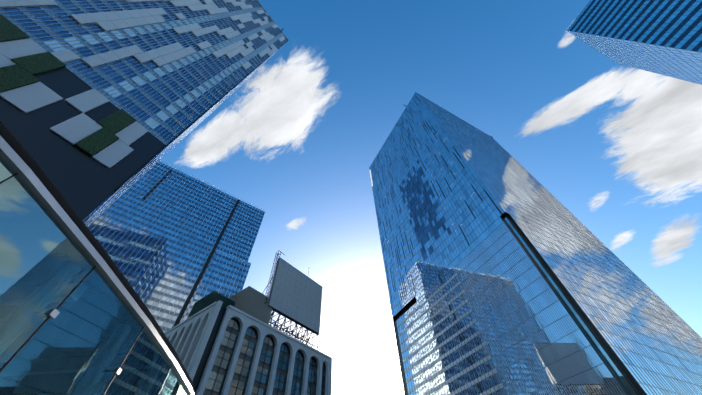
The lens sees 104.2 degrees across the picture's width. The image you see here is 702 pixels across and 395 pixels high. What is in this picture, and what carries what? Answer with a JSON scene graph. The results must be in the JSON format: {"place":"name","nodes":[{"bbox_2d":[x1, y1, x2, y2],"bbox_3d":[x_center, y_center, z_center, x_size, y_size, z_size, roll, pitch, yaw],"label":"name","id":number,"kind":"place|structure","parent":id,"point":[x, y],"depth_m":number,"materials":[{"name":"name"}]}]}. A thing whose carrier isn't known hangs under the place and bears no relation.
{"place":"outdoors","nodes":[
{"label":"outdoors","id":0,"kind":"place"},
{"bbox_2d":[0,121,195,394],"bbox_3d":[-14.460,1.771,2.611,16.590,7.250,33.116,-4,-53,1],"label":"glass building","id":1,"kind":"structure","parent":0,"point":[77,317],"depth_m":6.01,"materials":[{"name":"blue glass"}]},
{"bbox_2d":[0,0,287,225],"bbox_3d":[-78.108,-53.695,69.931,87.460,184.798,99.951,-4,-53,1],"label":"tower","id":2,"kind":"structure","parent":0,"point":[105,105],"depth_m":44.89,"materials":[{"name":"blue glass"}]},
{"bbox_2d":[87,160,264,332],"bbox_3d":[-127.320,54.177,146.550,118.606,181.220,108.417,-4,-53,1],"label":"skyscraper","id":3,"kind":"structure","parent":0,"point":[175,243],"depth_m":166.41,"materials":[{"name":"blue glass"}]},
{"bbox_2d":[164,250,331,394],"bbox_3d":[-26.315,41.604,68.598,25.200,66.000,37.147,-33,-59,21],"label":"building","id":4,"kind":"structure","parent":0,"point":[237,344],"depth_m":62.26,"materials":[{"name":"grey concrete"}]},
{"bbox_2d":[160,0,701,394],"label":"sky","id":5,"kind":"structure","parent":0,"point":[619,146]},
{"bbox_2d":[369,92,701,394],"bbox_3d":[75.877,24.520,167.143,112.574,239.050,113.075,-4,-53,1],"label":"skyscraper","id":6,"kind":"structure","parent":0,"point":[506,272],"depth_m":102.87,"materials":[{"name":"blue glass"}]},
{"bbox_2d":[567,0,701,84],"bbox_3d":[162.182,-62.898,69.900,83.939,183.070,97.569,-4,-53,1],"label":"skyscraper","id":7,"kind":"structure","parent":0,"point":[662,37],"depth_m":123.69,"materials":[{"name":"blue glass"}]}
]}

